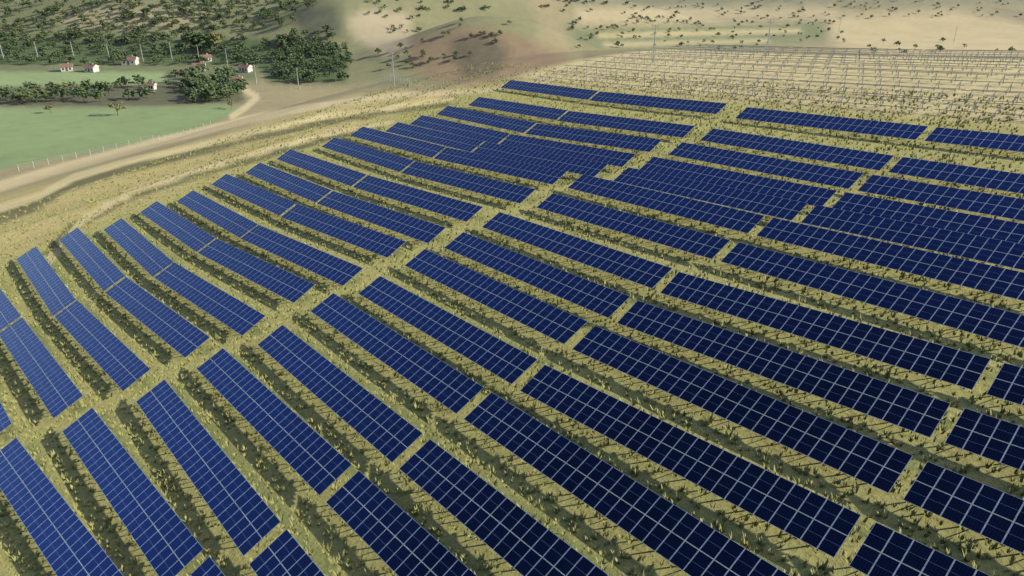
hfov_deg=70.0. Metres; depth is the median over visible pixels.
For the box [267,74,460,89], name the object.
fence
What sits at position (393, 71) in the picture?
utility pole
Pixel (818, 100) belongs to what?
mount frame
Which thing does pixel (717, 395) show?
solar table
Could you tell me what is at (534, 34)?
terrain
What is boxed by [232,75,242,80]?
house
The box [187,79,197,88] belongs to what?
tree
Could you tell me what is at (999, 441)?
solar table
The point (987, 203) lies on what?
solar table
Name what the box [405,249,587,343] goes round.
solar table
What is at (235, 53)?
tree
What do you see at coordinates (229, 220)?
solar table
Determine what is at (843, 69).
mount frame
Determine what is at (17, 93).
tree
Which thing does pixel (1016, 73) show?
mount frame
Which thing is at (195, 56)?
tree
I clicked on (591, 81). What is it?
mount frame
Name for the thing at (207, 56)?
house
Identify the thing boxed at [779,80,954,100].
mount frame
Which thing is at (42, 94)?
tree
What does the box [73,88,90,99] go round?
tree
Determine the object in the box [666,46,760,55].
mount frame
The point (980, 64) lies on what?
mount frame
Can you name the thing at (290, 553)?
solar table
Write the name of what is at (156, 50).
tree
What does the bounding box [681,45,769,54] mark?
mount frame
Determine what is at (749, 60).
mount frame
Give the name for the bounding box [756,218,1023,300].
solar table
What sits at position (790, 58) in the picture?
mount frame
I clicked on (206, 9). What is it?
tree
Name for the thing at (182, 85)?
tree
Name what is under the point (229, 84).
tree
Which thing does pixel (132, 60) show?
house
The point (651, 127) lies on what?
solar table
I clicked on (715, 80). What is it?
mount frame
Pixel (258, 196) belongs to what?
solar table
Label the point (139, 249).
solar table
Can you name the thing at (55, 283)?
solar table
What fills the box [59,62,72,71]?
house
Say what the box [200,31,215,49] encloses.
tree
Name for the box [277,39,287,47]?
tree
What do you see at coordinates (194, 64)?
house
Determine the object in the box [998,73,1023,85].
mount frame
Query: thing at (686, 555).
solar table
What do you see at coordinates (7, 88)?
tree
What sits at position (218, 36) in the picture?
tree
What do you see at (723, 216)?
solar table
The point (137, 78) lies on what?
tree
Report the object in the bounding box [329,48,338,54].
tree
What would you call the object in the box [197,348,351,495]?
solar table
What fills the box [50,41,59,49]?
tree
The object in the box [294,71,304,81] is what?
tree
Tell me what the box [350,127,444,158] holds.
solar table
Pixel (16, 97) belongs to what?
tree
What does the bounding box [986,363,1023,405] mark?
solar table
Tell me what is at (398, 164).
solar table
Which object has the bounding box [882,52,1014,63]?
mount frame
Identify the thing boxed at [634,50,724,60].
mount frame
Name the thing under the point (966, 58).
mount frame
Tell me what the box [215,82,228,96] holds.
tree
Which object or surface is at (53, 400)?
solar table
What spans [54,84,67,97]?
tree
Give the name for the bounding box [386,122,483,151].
solar table
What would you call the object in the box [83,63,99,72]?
house
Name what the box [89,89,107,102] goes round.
tree
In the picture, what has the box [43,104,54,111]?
tree
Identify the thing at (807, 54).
mount frame
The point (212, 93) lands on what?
tree
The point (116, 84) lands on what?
tree
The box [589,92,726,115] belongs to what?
solar table
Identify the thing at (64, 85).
tree
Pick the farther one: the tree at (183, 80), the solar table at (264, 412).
the tree at (183, 80)
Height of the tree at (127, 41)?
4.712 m
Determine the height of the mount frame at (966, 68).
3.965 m
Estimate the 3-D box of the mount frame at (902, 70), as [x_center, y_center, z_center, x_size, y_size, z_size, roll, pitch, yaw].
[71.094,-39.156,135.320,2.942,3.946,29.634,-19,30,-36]
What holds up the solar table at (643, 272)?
on the terrain
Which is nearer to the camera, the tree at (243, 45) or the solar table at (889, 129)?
the solar table at (889, 129)
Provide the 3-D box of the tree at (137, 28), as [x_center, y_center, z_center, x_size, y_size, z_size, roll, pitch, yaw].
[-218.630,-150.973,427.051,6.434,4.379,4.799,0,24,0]
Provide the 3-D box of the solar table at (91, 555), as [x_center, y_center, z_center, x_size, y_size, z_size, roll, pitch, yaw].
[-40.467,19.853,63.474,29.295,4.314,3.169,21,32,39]
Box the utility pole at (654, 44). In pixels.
[652,25,655,62]
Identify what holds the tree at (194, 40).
on the terrain
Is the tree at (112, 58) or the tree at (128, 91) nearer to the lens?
the tree at (128, 91)
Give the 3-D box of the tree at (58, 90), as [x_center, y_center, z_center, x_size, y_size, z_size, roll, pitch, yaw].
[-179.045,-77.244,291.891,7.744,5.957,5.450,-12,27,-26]
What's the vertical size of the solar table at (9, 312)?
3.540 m
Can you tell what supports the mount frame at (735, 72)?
on the terrain
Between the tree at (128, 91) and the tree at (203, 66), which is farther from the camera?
the tree at (203, 66)
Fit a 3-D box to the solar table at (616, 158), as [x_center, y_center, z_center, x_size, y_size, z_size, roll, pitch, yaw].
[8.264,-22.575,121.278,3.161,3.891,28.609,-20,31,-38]
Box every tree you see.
[0,88,10,97]
[1,85,12,98]
[3,49,11,55]
[5,44,15,50]
[8,32,19,37]
[10,94,23,102]
[11,52,20,61]
[11,89,29,102]
[15,17,26,22]
[18,48,25,55]
[22,81,33,90]
[22,93,36,103]
[26,55,35,64]
[28,83,41,90]
[30,92,38,101]
[33,37,43,45]
[37,89,51,99]
[38,11,48,16]
[38,45,47,51]
[41,52,49,59]
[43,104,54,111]
[45,81,55,87]
[48,58,57,62]
[49,82,69,95]
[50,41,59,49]
[50,51,59,58]
[51,5,60,12]
[52,87,73,101]
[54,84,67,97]
[63,46,71,53]
[64,81,77,89]
[69,29,76,38]
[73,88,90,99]
[79,16,91,21]
[79,57,89,62]
[80,81,91,90]
[85,35,94,43]
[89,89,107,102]
[90,81,108,90]
[97,44,106,51]
[101,82,113,95]
[107,54,116,62]
[108,102,126,115]
[111,81,122,90]
[116,76,132,84]
[122,87,135,99]
[125,37,135,43]
[129,12,137,19]
[132,26,142,30]
[132,74,145,83]
[136,85,155,98]
[139,38,149,44]
[142,7,153,14]
[153,47,162,53]
[159,31,166,40]
[168,69,178,77]
[169,29,177,38]
[176,82,186,93]
[177,47,185,54]
[179,68,190,80]
[180,32,198,50]
[180,74,194,84]
[184,88,197,95]
[184,94,197,103]
[185,30,201,50]
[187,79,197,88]
[188,66,201,72]
[189,54,199,59]
[189,70,203,79]
[192,84,206,98]
[195,33,211,47]
[196,63,208,71]
[199,74,211,80]
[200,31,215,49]
[201,92,209,102]
[202,7,211,13]
[206,80,214,88]
[206,88,219,99]
[207,32,223,45]
[209,73,219,82]
[210,83,221,90]
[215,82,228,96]
[220,65,232,73]
[220,74,230,83]
[220,87,232,100]
[224,86,235,94]
[225,3,233,10]
[226,70,237,80]
[227,54,234,60]
[227,82,238,90]
[227,100,233,108]
[230,45,241,51]
[231,50,239,56]
[234,78,248,90]
[234,82,246,93]
[238,42,246,48]
[241,57,252,62]
[254,55,261,62]
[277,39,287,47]
[279,54,287,61]
[280,69,290,76]
[285,54,295,62]
[288,60,298,66]
[289,68,301,77]
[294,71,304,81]
[305,71,317,80]
[307,64,319,70]
[307,73,315,82]
[311,53,319,58]
[322,24,333,30]
[323,71,330,80]
[327,44,336,49]
[327,64,337,72]
[328,31,335,36]
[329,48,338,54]
[337,71,344,79]
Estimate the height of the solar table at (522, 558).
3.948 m
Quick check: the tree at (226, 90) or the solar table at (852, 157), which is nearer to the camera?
the solar table at (852, 157)
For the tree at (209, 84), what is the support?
on the terrain
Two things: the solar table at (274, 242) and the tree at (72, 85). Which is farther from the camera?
the tree at (72, 85)
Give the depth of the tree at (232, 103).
286.39 m
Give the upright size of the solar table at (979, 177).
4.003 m
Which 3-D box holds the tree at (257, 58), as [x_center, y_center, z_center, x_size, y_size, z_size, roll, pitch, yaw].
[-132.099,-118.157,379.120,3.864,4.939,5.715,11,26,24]
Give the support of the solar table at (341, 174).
on the terrain
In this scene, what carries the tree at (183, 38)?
on the terrain
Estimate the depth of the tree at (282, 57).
382.24 m
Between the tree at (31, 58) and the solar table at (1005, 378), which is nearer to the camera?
the solar table at (1005, 378)
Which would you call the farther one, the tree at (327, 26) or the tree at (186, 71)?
the tree at (327, 26)
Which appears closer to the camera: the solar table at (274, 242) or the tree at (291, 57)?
the solar table at (274, 242)
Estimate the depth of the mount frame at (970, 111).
108.99 m
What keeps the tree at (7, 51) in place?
on the terrain
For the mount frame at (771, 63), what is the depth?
160.60 m
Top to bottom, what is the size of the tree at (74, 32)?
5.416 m
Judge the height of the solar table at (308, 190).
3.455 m
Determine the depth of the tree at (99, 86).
302.77 m
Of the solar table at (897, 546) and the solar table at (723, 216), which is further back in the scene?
the solar table at (723, 216)
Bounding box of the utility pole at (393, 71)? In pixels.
[392,53,394,87]
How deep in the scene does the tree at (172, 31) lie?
420.22 m
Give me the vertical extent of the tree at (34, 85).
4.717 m
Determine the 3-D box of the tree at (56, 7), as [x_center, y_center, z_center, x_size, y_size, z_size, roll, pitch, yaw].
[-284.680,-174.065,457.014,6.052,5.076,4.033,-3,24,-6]
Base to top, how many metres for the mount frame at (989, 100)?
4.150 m
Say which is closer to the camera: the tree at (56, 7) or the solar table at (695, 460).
the solar table at (695, 460)
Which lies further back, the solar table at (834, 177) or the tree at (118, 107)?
the tree at (118, 107)
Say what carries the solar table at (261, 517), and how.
on the terrain
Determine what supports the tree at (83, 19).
on the terrain
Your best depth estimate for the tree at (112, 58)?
376.58 m
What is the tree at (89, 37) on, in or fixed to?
on the terrain
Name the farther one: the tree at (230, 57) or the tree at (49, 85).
the tree at (230, 57)
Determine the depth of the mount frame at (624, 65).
175.26 m
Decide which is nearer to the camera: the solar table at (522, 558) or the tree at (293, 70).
the solar table at (522, 558)
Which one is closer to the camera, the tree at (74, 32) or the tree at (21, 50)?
the tree at (21, 50)
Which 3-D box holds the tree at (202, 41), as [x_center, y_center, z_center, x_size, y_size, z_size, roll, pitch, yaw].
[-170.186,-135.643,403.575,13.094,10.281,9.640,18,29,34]
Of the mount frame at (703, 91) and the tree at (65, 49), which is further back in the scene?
the tree at (65, 49)
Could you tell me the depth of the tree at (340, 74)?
342.28 m
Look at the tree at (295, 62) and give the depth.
365.97 m
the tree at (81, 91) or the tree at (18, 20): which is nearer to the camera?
the tree at (81, 91)
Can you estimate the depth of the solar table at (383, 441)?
69.51 m
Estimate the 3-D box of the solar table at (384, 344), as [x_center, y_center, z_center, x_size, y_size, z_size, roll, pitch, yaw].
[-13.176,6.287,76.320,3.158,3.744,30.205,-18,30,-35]
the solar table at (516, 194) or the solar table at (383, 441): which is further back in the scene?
the solar table at (516, 194)
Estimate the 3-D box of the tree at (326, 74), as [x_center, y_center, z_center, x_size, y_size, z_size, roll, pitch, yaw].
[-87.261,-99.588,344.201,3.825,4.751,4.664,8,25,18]
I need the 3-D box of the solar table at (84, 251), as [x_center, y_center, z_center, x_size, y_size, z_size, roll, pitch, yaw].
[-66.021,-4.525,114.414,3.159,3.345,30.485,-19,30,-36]
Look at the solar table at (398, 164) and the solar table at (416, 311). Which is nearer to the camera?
the solar table at (416, 311)
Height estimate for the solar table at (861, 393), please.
4.237 m
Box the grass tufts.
[0,62,1023,575]
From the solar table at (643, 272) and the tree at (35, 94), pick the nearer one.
the solar table at (643, 272)
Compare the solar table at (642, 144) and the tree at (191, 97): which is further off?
the tree at (191, 97)
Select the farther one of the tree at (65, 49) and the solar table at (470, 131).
the tree at (65, 49)
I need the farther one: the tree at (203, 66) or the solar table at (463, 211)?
the tree at (203, 66)
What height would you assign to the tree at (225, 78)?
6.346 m
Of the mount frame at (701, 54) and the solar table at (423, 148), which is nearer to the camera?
the solar table at (423, 148)
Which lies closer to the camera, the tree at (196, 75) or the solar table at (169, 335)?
the solar table at (169, 335)
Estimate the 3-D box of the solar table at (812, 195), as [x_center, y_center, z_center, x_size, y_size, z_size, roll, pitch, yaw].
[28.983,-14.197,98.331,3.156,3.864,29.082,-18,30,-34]
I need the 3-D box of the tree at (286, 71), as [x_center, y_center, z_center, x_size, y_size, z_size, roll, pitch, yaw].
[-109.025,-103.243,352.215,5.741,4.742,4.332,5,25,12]
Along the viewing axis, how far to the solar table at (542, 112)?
149.22 m
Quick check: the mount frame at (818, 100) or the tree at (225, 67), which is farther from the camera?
the tree at (225, 67)
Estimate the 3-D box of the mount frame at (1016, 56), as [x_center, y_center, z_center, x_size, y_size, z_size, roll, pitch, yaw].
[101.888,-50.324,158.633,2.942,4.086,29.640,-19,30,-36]
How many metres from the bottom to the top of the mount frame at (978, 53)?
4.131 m
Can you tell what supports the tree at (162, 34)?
on the terrain
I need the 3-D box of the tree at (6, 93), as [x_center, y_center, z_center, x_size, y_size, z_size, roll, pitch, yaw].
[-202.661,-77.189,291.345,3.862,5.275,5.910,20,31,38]
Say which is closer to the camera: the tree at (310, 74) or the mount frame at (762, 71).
the mount frame at (762, 71)
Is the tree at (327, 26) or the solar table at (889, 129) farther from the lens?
the tree at (327, 26)
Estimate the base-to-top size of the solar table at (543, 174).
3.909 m
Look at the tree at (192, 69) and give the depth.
344.18 m
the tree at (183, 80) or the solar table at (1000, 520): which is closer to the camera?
the solar table at (1000, 520)
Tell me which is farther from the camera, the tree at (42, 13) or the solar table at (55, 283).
the tree at (42, 13)
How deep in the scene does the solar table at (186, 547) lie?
62.48 m
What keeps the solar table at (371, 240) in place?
on the terrain
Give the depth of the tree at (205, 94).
296.37 m
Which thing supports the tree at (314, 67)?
on the terrain
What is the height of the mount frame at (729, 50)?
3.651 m
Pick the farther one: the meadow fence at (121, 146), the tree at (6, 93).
the tree at (6, 93)
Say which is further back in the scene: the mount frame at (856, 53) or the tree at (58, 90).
the tree at (58, 90)
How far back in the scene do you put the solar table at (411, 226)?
106.99 m
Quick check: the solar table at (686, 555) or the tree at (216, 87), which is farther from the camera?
the tree at (216, 87)
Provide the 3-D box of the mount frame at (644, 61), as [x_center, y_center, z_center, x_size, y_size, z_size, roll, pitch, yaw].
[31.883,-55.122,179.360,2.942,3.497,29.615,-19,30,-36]
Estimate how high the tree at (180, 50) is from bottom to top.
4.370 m
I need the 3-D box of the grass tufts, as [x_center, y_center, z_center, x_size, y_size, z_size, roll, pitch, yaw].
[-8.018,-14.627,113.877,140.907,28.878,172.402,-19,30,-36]
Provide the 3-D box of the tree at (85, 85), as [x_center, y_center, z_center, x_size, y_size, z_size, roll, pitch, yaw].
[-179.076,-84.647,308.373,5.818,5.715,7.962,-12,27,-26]
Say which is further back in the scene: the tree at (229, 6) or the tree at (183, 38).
the tree at (229, 6)
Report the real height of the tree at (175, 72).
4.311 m
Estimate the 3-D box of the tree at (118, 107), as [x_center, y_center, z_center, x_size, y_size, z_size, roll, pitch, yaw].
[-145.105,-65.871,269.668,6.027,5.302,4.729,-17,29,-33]
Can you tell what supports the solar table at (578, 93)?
on the terrain
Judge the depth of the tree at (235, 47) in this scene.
393.13 m
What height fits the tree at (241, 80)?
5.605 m
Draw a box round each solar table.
[0,289,20,330]
[0,318,82,418]
[0,401,11,432]
[0,438,122,575]
[17,247,75,315]
[55,300,149,390]
[59,228,124,290]
[62,408,202,575]
[104,218,172,276]
[105,277,209,357]
[136,379,279,555]
[140,201,214,251]
[155,262,264,335]
[177,190,257,237]
[191,556,224,575]
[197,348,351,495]
[198,239,314,302]
[211,174,295,215]
[241,225,362,285]
[246,163,331,202]
[249,529,324,575]
[258,325,422,461]
[277,149,366,186]
[282,204,405,257]
[311,293,483,413]
[317,191,445,242]
[322,137,413,172]
[326,471,476,575]
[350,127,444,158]
[353,175,482,221]
[358,276,537,383]
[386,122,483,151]
[399,439,608,575]
[401,161,535,203]
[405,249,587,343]
[411,115,509,143]
[434,147,566,184]
[436,106,535,132]
[445,232,629,317]
[464,392,788,575]
[469,97,567,119]
[473,142,607,176]
[482,212,671,287]
[500,134,635,167]
[501,80,597,99]
[520,365,860,557]
[525,123,661,152]
[536,193,729,258]
[558,111,694,138]
[568,174,763,233]
[572,326,912,492]
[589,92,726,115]
[614,167,807,220]
[617,300,950,437]
[640,157,836,205]
[660,272,990,389]
[668,142,863,189]
[700,128,893,170]
[720,242,1023,347]
[736,107,927,140]
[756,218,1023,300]
[801,205,1023,269]
[832,192,1023,243]
[849,522,989,575]
[857,175,1023,220]
[889,157,1023,195]
[903,461,1023,553]
[924,127,1023,154]
[945,408,1023,471]
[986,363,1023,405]
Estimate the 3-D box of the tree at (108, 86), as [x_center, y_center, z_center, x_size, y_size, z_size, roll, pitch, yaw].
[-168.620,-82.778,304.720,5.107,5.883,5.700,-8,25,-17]
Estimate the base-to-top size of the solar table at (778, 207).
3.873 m
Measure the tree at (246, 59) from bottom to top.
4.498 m
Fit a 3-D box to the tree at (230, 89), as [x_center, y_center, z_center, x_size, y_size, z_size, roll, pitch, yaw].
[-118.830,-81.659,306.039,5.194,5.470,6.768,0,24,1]
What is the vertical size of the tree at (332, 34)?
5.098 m
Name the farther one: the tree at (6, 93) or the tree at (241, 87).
the tree at (241, 87)
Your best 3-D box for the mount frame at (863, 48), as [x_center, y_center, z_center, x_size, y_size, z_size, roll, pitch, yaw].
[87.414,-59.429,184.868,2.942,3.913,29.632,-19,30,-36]
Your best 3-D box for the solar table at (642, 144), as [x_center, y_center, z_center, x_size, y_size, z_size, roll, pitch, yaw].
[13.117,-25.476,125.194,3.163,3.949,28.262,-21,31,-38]
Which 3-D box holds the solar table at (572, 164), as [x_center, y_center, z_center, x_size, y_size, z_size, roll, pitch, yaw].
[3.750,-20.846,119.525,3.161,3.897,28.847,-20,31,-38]
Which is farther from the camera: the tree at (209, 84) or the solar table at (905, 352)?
the tree at (209, 84)
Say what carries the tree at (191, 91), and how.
on the terrain
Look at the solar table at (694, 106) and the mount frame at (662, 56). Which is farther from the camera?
the mount frame at (662, 56)
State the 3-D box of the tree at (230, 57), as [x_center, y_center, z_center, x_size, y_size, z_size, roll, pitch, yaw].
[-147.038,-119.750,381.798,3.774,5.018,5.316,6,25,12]
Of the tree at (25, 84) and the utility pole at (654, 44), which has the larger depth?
the tree at (25, 84)
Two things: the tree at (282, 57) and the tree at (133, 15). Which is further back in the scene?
the tree at (133, 15)
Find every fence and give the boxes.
[17,122,210,169]
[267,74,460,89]
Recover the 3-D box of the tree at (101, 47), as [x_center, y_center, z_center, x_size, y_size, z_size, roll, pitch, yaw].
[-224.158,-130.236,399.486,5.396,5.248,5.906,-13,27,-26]
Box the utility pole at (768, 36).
[766,18,774,55]
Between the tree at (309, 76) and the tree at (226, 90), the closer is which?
the tree at (226, 90)
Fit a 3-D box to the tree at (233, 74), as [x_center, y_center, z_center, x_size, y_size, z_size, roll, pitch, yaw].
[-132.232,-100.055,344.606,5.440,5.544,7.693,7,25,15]
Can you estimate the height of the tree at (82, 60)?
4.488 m
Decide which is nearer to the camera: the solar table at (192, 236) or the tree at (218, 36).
the solar table at (192, 236)
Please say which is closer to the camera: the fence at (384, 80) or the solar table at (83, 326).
the solar table at (83, 326)
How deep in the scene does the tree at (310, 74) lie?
342.78 m
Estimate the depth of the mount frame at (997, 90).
117.40 m
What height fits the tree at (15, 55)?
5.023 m
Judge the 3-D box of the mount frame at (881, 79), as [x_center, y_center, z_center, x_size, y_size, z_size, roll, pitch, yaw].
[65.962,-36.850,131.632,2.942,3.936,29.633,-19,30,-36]
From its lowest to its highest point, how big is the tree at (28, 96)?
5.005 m
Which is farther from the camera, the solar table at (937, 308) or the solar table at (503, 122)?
the solar table at (503, 122)
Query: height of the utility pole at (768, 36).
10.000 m
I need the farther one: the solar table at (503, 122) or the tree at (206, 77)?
the tree at (206, 77)
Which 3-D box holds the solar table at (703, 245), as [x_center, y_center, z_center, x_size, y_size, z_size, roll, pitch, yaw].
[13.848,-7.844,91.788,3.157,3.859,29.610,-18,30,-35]
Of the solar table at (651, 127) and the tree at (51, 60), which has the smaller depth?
the solar table at (651, 127)
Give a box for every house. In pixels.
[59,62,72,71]
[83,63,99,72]
[120,55,138,65]
[143,82,156,89]
[192,61,205,70]
[199,53,211,61]
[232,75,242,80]
[237,63,252,72]
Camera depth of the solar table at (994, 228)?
78.65 m
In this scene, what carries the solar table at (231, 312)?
on the terrain
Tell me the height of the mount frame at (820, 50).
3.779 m
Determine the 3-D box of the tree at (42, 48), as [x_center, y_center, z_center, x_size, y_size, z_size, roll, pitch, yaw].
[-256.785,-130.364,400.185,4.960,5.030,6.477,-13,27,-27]
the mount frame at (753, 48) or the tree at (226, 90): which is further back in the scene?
the tree at (226, 90)
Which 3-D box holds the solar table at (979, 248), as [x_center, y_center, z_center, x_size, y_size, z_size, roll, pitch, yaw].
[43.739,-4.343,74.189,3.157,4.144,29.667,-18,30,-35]
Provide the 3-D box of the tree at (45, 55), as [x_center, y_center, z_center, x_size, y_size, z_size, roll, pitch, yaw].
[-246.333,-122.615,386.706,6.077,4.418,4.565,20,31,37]
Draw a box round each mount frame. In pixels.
[538,71,635,85]
[557,65,651,78]
[576,60,675,73]
[596,56,694,68]
[617,53,706,63]
[632,79,761,96]
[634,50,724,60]
[646,48,745,57]
[653,72,775,88]
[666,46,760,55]
[672,66,794,81]
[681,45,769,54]
[691,61,812,74]
[697,45,789,53]
[710,45,802,52]
[712,57,829,70]
[727,54,846,65]
[748,51,861,62]
[761,88,934,111]
[764,49,882,60]
[773,48,890,58]
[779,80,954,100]
[791,47,901,56]
[799,73,967,90]
[801,47,921,54]
[819,67,988,82]
[841,62,1003,77]
[851,58,1017,71]
[867,55,1023,66]
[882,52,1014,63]
[902,51,1023,61]
[915,50,1023,59]
[923,49,1023,58]
[934,100,1023,118]
[954,90,1023,105]
[972,81,1019,94]
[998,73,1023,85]
[1004,67,1021,78]
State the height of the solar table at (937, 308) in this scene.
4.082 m
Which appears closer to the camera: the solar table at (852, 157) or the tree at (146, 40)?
the solar table at (852, 157)
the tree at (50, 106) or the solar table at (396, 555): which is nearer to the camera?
the solar table at (396, 555)
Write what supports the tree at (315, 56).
on the terrain
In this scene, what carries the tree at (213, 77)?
on the terrain
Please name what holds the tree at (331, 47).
on the terrain
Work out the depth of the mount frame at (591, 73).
171.60 m
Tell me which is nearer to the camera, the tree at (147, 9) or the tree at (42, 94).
the tree at (42, 94)
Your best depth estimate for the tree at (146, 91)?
298.08 m
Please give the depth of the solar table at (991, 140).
96.69 m
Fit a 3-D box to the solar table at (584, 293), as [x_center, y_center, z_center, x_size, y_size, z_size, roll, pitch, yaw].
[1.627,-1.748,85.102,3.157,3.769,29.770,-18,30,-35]
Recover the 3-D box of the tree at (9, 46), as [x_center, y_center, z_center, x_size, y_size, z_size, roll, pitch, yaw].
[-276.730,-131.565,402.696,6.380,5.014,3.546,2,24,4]
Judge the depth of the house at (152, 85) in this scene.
319.26 m
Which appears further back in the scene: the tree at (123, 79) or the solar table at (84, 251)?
the tree at (123, 79)
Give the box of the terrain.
[0,0,1023,575]
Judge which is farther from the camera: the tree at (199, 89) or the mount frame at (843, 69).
the tree at (199, 89)
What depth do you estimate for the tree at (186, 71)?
334.73 m
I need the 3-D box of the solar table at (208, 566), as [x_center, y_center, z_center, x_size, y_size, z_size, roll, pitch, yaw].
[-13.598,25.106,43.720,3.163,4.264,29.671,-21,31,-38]
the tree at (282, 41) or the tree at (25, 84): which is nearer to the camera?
the tree at (25, 84)
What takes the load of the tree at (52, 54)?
on the terrain
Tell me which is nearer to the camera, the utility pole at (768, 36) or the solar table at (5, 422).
the solar table at (5, 422)
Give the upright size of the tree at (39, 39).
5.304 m
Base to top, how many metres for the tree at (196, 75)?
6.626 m
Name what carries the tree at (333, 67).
on the terrain
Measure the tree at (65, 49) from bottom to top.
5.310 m
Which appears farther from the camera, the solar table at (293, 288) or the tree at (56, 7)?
the tree at (56, 7)
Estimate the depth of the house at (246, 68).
364.90 m
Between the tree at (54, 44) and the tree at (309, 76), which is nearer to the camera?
the tree at (309, 76)
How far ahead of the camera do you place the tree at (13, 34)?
430.18 m
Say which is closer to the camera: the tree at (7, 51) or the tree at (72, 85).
the tree at (72, 85)

